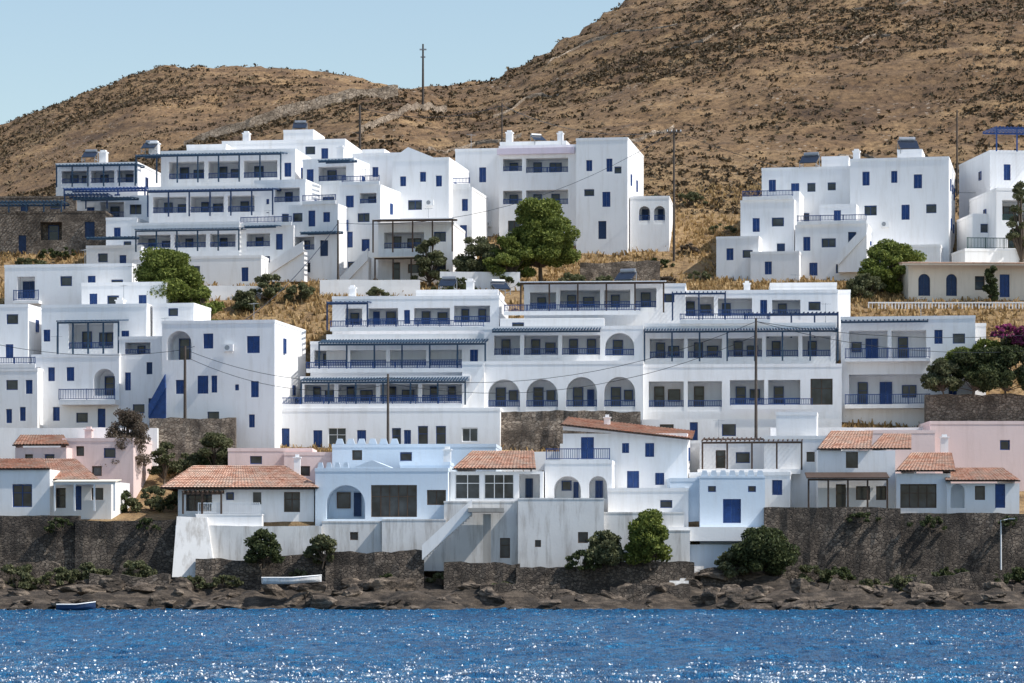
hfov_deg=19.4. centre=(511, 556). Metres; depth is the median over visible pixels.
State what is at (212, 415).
window
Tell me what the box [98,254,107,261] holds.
window
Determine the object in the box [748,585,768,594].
shore rock
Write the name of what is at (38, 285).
white house
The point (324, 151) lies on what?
window
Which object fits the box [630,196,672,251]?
white arched annex
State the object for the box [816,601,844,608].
shore rock
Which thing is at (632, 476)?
door
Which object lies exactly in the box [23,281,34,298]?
door
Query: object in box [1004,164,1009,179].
window
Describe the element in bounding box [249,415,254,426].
window
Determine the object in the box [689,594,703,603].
shore rock
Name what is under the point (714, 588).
shore rock
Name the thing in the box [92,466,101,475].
window
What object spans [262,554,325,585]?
stone retaining wall
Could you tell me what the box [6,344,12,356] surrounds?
window
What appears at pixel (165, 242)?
window
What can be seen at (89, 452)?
pink house
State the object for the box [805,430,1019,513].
tiled porch house
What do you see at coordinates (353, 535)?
window
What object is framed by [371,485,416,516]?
window
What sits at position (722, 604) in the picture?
shore rock
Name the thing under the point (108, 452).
window
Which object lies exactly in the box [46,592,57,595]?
shore rock
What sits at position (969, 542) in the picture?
stone retaining wall
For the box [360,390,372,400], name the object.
window
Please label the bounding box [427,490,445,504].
window
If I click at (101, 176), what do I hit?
window
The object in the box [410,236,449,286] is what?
olive tree
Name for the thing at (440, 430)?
door
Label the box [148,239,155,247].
window
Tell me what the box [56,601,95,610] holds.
rowing boat
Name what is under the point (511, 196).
window
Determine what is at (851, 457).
window
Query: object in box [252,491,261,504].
window
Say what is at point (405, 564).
stone retaining wall
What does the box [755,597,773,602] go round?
shore rock
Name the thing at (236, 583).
shrub
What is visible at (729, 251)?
window
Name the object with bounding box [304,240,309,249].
window
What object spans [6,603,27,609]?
shore rock
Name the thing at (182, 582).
shore rock
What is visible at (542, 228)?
pine tree
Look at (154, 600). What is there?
shore rock
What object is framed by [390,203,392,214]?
window
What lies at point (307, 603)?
shore rock
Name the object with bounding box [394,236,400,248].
door
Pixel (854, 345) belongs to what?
window
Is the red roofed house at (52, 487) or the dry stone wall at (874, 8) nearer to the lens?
the red roofed house at (52, 487)
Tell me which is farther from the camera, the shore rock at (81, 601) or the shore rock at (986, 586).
the shore rock at (986, 586)
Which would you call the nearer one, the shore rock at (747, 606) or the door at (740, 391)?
the shore rock at (747, 606)
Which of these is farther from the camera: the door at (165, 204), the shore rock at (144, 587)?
the door at (165, 204)
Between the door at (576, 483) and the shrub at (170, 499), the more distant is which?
the shrub at (170, 499)
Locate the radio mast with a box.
[420,44,425,104]
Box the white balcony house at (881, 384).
[841,298,975,426]
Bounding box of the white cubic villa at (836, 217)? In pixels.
[716,149,954,282]
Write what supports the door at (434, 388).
in the terraced apartment building at (425, 336)
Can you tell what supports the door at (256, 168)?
in the terraced hotel
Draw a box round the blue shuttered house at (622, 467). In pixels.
[545,414,694,526]
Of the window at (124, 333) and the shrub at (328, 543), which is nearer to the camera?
the shrub at (328, 543)
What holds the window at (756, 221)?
in the white cubic villa at (836, 217)
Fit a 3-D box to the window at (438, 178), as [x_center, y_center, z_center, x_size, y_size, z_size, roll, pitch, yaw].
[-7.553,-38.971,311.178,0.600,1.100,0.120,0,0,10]
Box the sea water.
[0,607,1023,682]
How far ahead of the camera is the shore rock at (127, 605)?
226.70 m
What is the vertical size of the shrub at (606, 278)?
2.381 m
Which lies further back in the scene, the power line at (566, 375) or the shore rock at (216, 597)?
the power line at (566, 375)
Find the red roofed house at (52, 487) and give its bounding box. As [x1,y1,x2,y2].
[0,458,129,518]
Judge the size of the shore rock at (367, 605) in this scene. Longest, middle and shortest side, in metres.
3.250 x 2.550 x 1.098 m
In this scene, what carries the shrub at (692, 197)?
on the hillside
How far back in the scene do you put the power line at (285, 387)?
258.71 m
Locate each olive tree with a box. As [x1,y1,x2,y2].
[147,441,175,484]
[197,432,233,464]
[249,273,284,300]
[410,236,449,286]
[452,236,501,271]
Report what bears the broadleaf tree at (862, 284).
on the hillside
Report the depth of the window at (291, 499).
240.18 m
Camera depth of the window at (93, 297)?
279.23 m
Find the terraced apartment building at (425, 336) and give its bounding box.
[282,278,508,447]
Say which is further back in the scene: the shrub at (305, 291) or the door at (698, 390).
the shrub at (305, 291)
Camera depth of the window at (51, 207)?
323.20 m
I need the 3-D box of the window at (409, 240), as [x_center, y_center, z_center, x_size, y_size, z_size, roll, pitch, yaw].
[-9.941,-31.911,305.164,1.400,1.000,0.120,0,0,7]
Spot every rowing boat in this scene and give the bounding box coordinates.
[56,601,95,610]
[261,575,321,583]
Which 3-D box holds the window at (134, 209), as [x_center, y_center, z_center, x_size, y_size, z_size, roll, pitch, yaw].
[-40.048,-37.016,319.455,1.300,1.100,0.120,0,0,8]
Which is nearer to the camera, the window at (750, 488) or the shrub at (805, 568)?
the shrub at (805, 568)
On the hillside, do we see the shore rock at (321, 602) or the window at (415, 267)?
the shore rock at (321, 602)
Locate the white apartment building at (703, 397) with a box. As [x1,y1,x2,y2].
[642,281,841,439]
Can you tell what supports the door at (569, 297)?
in the arched apartment building at (564, 328)
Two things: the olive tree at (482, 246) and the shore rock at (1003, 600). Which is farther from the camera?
the olive tree at (482, 246)
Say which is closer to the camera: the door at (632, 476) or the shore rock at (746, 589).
the shore rock at (746, 589)
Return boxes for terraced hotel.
[55,129,362,285]
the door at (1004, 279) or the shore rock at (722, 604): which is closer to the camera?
the shore rock at (722, 604)
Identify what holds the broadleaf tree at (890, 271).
on the hillside
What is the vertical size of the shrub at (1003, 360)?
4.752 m
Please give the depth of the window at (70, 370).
265.02 m
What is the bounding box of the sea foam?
[0,607,1023,682]
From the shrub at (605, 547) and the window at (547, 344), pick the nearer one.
the shrub at (605, 547)
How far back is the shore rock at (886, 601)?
226.57 m
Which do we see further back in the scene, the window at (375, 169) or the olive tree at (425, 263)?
the window at (375, 169)
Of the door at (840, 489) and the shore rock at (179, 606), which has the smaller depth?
the shore rock at (179, 606)
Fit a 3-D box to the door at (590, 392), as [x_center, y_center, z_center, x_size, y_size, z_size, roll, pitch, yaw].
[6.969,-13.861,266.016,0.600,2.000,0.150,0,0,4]
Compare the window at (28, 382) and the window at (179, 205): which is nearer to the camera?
the window at (28, 382)
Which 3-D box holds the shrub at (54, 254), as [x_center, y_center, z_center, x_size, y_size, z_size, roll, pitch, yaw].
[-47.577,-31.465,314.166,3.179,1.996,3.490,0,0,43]
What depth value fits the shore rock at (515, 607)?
227.19 m
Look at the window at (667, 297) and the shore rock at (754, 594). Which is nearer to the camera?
the shore rock at (754, 594)
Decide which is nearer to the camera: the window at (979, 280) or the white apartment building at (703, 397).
the white apartment building at (703, 397)
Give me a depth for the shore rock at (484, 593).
230.03 m
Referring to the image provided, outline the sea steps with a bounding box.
[669,566,703,584]
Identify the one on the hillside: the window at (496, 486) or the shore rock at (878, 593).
the shore rock at (878, 593)
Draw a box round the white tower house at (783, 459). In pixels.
[689,412,834,507]
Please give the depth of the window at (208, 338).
261.10 m
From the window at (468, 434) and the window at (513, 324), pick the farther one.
the window at (513, 324)
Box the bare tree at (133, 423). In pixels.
[101,407,152,467]
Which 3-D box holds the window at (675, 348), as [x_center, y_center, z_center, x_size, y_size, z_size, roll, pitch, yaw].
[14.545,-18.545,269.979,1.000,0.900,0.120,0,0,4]
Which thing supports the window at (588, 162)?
in the white apartment block
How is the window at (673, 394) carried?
in the white apartment building at (703, 397)
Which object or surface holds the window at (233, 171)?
in the terraced hotel
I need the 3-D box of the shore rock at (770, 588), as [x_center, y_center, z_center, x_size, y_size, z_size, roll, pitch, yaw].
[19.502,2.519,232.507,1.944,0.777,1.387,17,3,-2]
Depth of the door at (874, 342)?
268.60 m
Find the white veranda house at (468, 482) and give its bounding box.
[442,446,544,500]
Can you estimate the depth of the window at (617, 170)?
316.49 m
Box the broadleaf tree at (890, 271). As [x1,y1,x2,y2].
[857,238,926,293]
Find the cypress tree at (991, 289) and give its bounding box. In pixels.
[982,265,999,304]
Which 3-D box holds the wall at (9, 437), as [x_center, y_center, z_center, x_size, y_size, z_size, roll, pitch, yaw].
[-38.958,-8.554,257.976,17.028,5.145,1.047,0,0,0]
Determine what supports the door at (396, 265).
in the white villa at (397, 245)
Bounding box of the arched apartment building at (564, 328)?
[462,281,686,424]
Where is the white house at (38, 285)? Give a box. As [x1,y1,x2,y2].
[4,249,173,306]
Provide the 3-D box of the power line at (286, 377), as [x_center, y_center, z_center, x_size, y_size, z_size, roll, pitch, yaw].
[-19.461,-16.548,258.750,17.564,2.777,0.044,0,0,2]
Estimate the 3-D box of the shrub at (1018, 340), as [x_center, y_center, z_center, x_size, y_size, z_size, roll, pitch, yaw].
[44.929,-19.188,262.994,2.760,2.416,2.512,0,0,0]
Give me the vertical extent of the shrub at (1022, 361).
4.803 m
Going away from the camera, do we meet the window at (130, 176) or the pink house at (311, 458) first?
the pink house at (311, 458)
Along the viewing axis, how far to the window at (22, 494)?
240.77 m
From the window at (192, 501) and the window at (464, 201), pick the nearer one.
the window at (192, 501)
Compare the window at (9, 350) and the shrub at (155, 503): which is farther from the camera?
the window at (9, 350)
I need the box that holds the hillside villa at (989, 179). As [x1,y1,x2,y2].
[951,126,1023,261]
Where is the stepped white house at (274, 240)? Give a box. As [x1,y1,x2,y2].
[240,179,320,282]
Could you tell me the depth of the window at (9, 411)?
264.18 m
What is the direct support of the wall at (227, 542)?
on the hillside
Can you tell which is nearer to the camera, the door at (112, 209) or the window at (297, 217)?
the window at (297, 217)
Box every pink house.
[12,427,151,497]
[228,448,331,482]
[865,421,1023,490]
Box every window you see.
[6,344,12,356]
[6,380,17,389]
[7,314,17,323]
[7,409,11,422]
[13,485,31,506]
[20,407,25,420]
[26,380,31,393]
[36,320,38,331]
[44,330,49,341]
[45,455,53,458]
[48,368,54,380]
[50,203,59,208]
[53,407,59,420]
[56,488,65,507]
[61,277,71,285]
[67,367,73,380]
[70,175,78,181]
[76,447,83,455]
[77,413,87,422]
[88,276,94,282]
[90,294,96,303]
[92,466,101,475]
[92,488,102,499]
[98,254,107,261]
[99,332,112,345]
[100,175,108,182]
[104,448,115,457]
[108,296,118,303]
[114,228,120,236]
[120,255,125,262]
[122,331,128,336]
[125,372,130,389]
[126,174,133,180]
[130,204,140,213]
[133,404,143,412]
[137,346,145,353]
[139,295,145,302]
[147,362,151,373]
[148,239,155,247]
[162,241,169,247]
[169,308,177,315]
[176,380,183,393]
[178,204,185,212]
[185,238,192,245]
[186,495,211,510]
[194,170,203,177]
[198,376,207,393]
[204,334,212,348]
[208,412,218,418]
[212,376,216,392]
[213,203,222,210]
[220,238,227,246]
[226,493,233,499]
[231,169,237,176]
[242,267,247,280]
[247,336,259,352]
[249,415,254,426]
[250,456,261,463]
[251,381,258,396]
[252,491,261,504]
[256,237,262,246]
[282,214,288,221]
[283,338,286,353]
[284,492,299,511]
[285,163,290,176]
[293,213,301,221]
[293,385,295,395]
[301,466,309,475]
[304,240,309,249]
[305,146,314,154]
[307,169,313,181]
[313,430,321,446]
[321,148,327,158]
[324,212,329,221]
[325,391,333,400]
[328,428,345,446]
[337,492,350,507]
[346,196,353,207]
[350,532,357,539]
[352,450,361,459]
[357,430,365,442]
[358,213,369,221]
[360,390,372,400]
[362,239,369,250]
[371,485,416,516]
[373,167,377,176]
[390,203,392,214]
[400,177,405,185]
[400,453,411,460]
[402,390,413,399]
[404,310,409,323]
[404,430,410,443]
[407,238,420,246]
[408,200,421,209]
[408,264,419,272]
[420,172,425,181]
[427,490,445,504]
[434,232,445,241]
[435,263,445,270]
[436,176,441,185]
[437,312,446,319]
[455,474,479,498]
[462,199,467,210]
[462,428,477,441]
[470,350,477,360]
[479,167,485,181]
[484,474,513,498]
[500,538,509,557]
[508,221,519,231]
[509,390,517,399]
[510,163,517,169]
[510,195,517,202]
[512,323,523,325]
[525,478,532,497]
[535,540,540,546]
[545,342,554,352]
[546,390,554,399]
[550,163,561,170]
[562,481,571,490]
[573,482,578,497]
[578,532,587,542]
[583,297,593,305]
[584,190,593,195]
[586,160,591,170]
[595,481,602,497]
[602,192,609,206]
[607,159,611,171]
[614,167,620,173]
[622,443,628,452]
[624,390,632,399]
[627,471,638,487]
[645,443,653,456]
[655,473,663,484]
[660,424,673,428]
[660,500,671,507]
[664,294,673,301]
[668,346,678,355]
[668,389,679,401]
[700,304,710,312]
[707,346,717,355]
[708,486,715,491]
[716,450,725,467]
[722,424,735,435]
[727,248,732,259]
[736,452,749,462]
[743,250,752,257]
[747,345,757,355]
[748,486,755,491]
[750,389,759,399]
[753,218,759,231]
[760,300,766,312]
[765,262,771,273]
[769,180,775,191]
[772,218,783,226]
[772,480,781,494]
[791,183,798,190]
[803,237,809,250]
[807,183,814,191]
[807,452,814,461]
[808,302,820,310]
[810,263,816,275]
[811,379,831,404]
[822,238,835,246]
[828,183,835,189]
[834,210,840,220]
[846,452,857,467]
[852,342,861,351]
[856,486,869,499]
[863,172,869,185]
[865,206,876,215]
[876,486,885,499]
[891,171,896,182]
[902,205,909,219]
[902,385,915,397]
[914,175,921,187]
[926,204,935,212]
[934,330,941,343]
[953,334,964,343]
[975,276,984,289]
[975,486,984,499]
[978,171,981,180]
[980,224,987,232]
[1000,441,1009,449]
[1003,206,1014,218]
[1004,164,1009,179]
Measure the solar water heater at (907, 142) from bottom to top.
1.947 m
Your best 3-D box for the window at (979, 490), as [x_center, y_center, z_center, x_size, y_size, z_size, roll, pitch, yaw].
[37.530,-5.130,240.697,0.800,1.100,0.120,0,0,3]
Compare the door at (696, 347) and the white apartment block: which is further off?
the white apartment block
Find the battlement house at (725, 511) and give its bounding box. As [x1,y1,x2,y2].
[667,470,764,568]
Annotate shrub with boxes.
[0,563,43,589]
[15,257,46,264]
[37,247,75,260]
[40,566,76,585]
[43,517,73,538]
[69,562,111,580]
[120,490,140,512]
[122,560,157,577]
[126,484,174,512]
[136,517,160,535]
[162,491,177,506]
[166,452,203,473]
[183,575,212,589]
[198,452,219,464]
[210,575,243,587]
[231,290,258,310]
[235,297,259,310]
[243,528,285,567]
[283,282,315,300]
[288,568,307,576]
[303,534,336,568]
[366,286,391,295]
[379,573,392,577]
[425,572,443,585]
[430,278,465,289]
[442,277,476,289]
[491,275,523,289]
[558,272,585,280]
[564,549,602,575]
[585,529,627,572]
[591,275,612,280]
[623,509,672,570]
[651,258,674,267]
[659,276,676,282]
[678,191,707,205]
[678,243,699,252]
[687,270,711,279]
[709,223,736,233]
[714,550,750,577]
[725,525,800,575]
[798,564,831,582]
[820,566,856,582]
[846,512,881,530]
[855,578,890,588]
[882,574,925,591]
[907,515,947,535]
[920,357,964,397]
[931,566,968,576]
[943,346,968,364]
[946,347,1004,397]
[968,338,1000,351]
[984,344,1023,397]
[990,323,1017,343]
[994,572,1012,583]
[997,515,1017,531]
[1000,332,1023,367]
[1011,325,1023,345]
[1011,566,1023,581]
[1018,351,1023,390]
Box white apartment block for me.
[455,130,643,254]
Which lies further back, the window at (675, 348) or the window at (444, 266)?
the window at (444, 266)
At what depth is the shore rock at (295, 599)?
230.28 m
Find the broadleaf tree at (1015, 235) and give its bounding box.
[1005,180,1023,261]
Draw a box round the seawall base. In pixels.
[322,498,689,570]
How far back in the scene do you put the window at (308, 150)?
323.04 m
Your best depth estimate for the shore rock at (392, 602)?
227.14 m
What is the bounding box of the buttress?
[172,516,213,576]
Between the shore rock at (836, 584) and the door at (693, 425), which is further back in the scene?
the door at (693, 425)
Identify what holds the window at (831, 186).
in the white cubic villa at (836, 217)
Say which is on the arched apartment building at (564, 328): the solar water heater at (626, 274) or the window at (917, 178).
the solar water heater at (626, 274)
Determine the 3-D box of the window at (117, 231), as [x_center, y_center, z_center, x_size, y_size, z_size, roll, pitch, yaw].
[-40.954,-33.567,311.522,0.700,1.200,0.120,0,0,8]
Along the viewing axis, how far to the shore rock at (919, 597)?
227.12 m
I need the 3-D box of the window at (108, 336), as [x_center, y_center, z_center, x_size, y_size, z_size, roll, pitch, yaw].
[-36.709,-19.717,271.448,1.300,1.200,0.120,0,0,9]
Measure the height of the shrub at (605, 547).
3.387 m
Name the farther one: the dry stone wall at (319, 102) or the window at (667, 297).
the dry stone wall at (319, 102)
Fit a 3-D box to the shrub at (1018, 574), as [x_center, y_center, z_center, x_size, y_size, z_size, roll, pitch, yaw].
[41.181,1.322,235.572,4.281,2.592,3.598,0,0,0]
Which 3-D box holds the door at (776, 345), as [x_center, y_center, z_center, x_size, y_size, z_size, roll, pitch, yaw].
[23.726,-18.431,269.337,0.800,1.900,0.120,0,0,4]
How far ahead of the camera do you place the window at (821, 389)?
263.92 m
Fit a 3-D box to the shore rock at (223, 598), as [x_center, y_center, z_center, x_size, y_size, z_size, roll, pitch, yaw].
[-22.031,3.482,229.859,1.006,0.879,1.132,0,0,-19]
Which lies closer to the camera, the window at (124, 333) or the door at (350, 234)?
the window at (124, 333)
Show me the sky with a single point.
(52, 51)
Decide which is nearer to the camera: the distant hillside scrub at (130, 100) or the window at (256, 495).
the window at (256, 495)
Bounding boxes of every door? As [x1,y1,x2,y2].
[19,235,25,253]
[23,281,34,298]
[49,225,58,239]
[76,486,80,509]
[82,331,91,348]
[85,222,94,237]
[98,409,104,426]
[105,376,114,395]
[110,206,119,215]
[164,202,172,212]
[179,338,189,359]
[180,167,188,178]
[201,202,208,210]
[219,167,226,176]
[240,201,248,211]
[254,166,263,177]
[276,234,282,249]
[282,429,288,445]
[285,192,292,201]
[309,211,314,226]
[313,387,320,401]
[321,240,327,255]
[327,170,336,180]
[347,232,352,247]
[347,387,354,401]
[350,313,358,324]
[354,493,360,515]
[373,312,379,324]
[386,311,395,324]
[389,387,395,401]
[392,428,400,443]
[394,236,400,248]
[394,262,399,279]
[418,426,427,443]
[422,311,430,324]
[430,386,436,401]
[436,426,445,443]
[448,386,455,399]
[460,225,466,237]
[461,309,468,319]
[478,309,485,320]
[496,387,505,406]
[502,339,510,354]
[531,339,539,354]
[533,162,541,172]
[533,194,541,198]
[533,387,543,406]
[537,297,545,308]
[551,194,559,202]
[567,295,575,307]
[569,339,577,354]
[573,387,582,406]
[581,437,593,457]
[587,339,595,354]
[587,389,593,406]
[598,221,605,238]
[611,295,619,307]
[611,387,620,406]
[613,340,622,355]
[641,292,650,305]
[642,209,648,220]
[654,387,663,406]
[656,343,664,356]
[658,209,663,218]
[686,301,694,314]
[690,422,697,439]
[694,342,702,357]
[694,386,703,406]
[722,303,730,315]
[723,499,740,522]
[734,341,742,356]
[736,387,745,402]
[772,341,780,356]
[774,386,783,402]
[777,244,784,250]
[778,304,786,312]
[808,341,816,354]
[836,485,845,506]
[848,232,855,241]
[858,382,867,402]
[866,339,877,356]
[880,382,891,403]
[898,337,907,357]
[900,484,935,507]
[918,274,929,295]
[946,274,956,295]
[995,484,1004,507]
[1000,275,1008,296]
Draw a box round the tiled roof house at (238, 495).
[160,454,317,525]
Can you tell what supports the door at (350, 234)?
in the stacked white house at (355, 194)
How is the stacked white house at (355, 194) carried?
on the hillside
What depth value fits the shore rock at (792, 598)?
227.10 m
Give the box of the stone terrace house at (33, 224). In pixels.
[0,193,113,254]
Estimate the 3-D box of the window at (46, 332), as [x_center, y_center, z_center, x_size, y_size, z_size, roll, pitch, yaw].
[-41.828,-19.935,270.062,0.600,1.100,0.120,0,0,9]
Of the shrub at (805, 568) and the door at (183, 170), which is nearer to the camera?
the shrub at (805, 568)
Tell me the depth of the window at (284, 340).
263.53 m
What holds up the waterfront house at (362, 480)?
on the hillside
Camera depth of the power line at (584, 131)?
329.18 m
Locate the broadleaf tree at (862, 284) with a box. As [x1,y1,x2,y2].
[845,273,886,301]
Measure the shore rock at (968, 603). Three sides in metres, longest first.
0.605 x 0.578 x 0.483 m
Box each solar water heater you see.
[81,149,97,161]
[141,140,157,153]
[292,120,306,129]
[438,276,456,289]
[490,279,510,295]
[530,133,545,140]
[614,268,636,280]
[799,152,819,167]
[897,137,919,153]
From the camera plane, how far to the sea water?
134.95 m
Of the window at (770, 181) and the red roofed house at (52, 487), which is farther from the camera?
the window at (770, 181)
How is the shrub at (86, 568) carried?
on the hillside
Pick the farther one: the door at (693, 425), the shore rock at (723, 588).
the door at (693, 425)
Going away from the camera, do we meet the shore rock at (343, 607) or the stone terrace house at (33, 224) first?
the shore rock at (343, 607)
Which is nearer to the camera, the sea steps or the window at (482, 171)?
the sea steps
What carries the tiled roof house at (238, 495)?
on the hillside
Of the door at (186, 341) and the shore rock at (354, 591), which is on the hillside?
the shore rock at (354, 591)
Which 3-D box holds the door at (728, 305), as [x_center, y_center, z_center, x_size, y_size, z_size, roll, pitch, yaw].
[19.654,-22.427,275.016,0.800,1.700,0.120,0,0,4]
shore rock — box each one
[0,578,5,588]
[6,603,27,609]
[7,588,29,596]
[11,599,33,605]
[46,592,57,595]
[48,599,80,607]
[50,600,72,605]
[56,584,102,591]
[76,585,105,595]
[77,579,88,583]
[78,600,97,607]
[99,604,111,607]
[100,577,125,592]
[106,603,118,608]
[124,603,139,608]
[130,582,156,592]
[146,593,167,607]
[155,585,168,590]
[163,600,177,606]
[169,577,193,590]
[174,588,183,594]
[174,604,187,608]
[182,602,217,609]
[186,598,202,606]
[207,595,222,599]
[217,599,243,608]
[218,597,229,600]
[226,590,240,597]
[262,584,286,596]
[283,592,306,605]
[283,603,296,607]
[286,584,298,589]
[296,581,326,592]
[305,598,310,605]
[307,592,315,597]
[309,595,337,609]
[331,590,343,594]
[334,604,360,609]
[341,578,362,588]
[343,585,362,596]
[351,600,386,609]
[357,580,371,590]
[367,577,395,591]
[375,605,387,609]
[382,605,398,609]
[387,577,399,580]
[387,599,400,605]
[395,578,416,590]
[410,606,423,609]
[436,596,446,599]
[444,593,458,596]
[456,582,479,589]
[467,580,497,584]
[477,586,498,602]
[487,595,504,602]
[508,606,523,608]
[538,599,561,606]
[550,592,571,597]
[552,589,575,598]
[553,605,565,609]
[574,595,590,602]
[597,590,621,599]
[617,583,630,587]
[646,598,653,602]
[655,585,666,591]
[659,582,674,585]
[685,577,702,588]
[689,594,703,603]
[694,566,729,581]
[701,588,717,603]
[709,587,718,592]
[716,603,728,606]
[719,584,739,592]
[724,586,743,596]
[727,593,744,604]
[737,603,775,609]
[741,570,767,580]
[742,586,753,593]
[743,589,765,600]
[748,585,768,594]
[753,584,774,592]
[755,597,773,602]
[766,589,788,594]
[770,600,782,607]
[778,599,804,609]
[786,597,798,600]
[789,578,810,593]
[790,602,809,609]
[807,599,822,608]
[808,599,820,604]
[810,581,819,586]
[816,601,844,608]
[826,577,848,590]
[855,585,869,590]
[859,604,885,609]
[872,590,883,596]
[874,584,900,592]
[875,598,892,604]
[898,592,910,595]
[903,582,935,592]
[906,598,932,604]
[910,585,922,597]
[913,603,930,609]
[916,595,928,598]
[928,596,945,604]
[929,591,948,599]
[943,591,964,601]
[965,601,972,605]
[978,593,997,601]
[981,582,1010,590]
[986,598,1014,601]
[993,592,1006,597]
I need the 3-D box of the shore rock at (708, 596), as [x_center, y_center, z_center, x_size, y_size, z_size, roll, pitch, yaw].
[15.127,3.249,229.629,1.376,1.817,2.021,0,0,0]
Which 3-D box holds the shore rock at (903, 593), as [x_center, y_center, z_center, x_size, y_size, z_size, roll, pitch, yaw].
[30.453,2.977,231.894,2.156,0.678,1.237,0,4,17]
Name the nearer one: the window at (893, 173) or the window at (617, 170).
the window at (893, 173)
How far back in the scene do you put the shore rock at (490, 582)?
234.54 m
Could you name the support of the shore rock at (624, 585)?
on the hillside
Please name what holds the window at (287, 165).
in the terraced hotel
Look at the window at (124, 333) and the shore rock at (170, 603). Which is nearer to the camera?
the shore rock at (170, 603)
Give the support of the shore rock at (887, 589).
on the hillside
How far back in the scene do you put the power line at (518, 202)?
307.57 m
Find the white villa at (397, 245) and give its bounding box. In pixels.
[371,208,464,283]
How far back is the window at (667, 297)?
272.50 m
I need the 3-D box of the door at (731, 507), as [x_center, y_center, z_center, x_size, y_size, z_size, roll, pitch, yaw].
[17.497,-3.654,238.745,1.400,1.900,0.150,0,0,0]
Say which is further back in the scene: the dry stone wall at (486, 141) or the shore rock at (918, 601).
the dry stone wall at (486, 141)
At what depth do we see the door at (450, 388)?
266.44 m
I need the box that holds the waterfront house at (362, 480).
[315,439,501,525]
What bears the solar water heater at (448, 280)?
on the terraced apartment building at (425, 336)
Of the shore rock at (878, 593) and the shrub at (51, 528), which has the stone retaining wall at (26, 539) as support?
the shrub at (51, 528)
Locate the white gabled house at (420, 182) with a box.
[352,147,487,258]
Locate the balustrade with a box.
[868,302,1023,308]
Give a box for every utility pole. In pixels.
[183,346,186,417]
[337,220,338,279]
[359,105,360,148]
[387,374,388,443]
[501,103,502,141]
[666,128,681,260]
[754,318,757,437]
[956,110,957,194]
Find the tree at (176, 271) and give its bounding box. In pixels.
[132,246,204,302]
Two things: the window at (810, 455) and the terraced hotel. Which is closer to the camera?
the window at (810, 455)
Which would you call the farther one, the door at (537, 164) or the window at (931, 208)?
the door at (537, 164)
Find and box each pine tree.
[182,284,224,319]
[482,235,536,278]
[500,197,581,280]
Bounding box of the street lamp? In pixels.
[1000,518,1014,569]
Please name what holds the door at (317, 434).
in the terraced apartment building at (425, 336)
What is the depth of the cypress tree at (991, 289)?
289.66 m
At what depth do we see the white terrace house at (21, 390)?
264.17 m
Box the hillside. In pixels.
[0,0,1023,609]
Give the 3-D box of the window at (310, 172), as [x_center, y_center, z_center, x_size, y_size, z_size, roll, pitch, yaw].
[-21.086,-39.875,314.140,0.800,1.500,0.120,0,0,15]
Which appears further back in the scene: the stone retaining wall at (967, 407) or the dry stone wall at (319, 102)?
the dry stone wall at (319, 102)
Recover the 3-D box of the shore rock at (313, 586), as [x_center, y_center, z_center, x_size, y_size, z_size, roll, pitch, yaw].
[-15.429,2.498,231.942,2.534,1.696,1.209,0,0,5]
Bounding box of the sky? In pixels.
[0,0,623,124]
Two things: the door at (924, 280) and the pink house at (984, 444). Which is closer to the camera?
the pink house at (984, 444)
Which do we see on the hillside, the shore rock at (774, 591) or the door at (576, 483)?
the shore rock at (774, 591)
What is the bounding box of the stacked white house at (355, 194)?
[288,145,399,281]
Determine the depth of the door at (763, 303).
272.96 m
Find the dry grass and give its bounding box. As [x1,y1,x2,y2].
[0,182,1023,476]
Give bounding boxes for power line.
[1,345,183,355]
[187,223,337,348]
[187,350,386,380]
[187,357,386,390]
[343,133,669,223]
[362,106,499,116]
[389,322,753,382]
[389,336,753,392]
[503,106,663,134]
[680,133,965,192]
[757,321,1021,337]
[759,322,1016,352]
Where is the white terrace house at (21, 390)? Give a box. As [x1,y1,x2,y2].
[0,304,42,427]
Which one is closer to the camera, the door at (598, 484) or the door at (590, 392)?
the door at (598, 484)
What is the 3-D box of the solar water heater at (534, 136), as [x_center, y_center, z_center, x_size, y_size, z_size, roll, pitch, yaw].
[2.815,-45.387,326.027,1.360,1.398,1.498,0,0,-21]
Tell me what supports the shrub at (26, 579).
on the hillside
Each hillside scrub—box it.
[0,63,481,193]
[7,0,1023,214]
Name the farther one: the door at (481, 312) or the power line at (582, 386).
the door at (481, 312)
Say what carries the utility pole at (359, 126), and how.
on the hillside
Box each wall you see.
[0,427,158,465]
[0,515,80,570]
[0,561,60,588]
[75,519,176,581]
[89,573,170,587]
[149,417,236,465]
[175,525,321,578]
[184,85,397,145]
[195,558,261,590]
[207,286,261,300]
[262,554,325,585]
[320,280,419,295]
[325,549,423,590]
[361,102,446,132]
[428,133,520,153]
[440,272,519,290]
[444,561,519,589]
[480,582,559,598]
[493,92,558,117]
[501,410,640,451]
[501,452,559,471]
[516,565,605,593]
[548,23,676,63]
[560,444,562,459]
[580,260,659,280]
[603,561,693,588]
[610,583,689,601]
[630,125,673,141]
[670,23,740,48]
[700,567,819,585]
[764,507,900,581]
[770,427,922,435]
[835,34,890,48]
[838,153,875,157]
[854,0,910,9]
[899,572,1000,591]
[901,513,1023,580]
[924,393,1023,422]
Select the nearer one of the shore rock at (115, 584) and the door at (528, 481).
the shore rock at (115, 584)
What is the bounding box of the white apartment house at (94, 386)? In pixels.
[31,285,305,447]
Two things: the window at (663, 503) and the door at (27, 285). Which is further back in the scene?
the door at (27, 285)
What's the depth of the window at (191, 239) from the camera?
307.35 m
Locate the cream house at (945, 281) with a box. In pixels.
[898,262,1023,301]

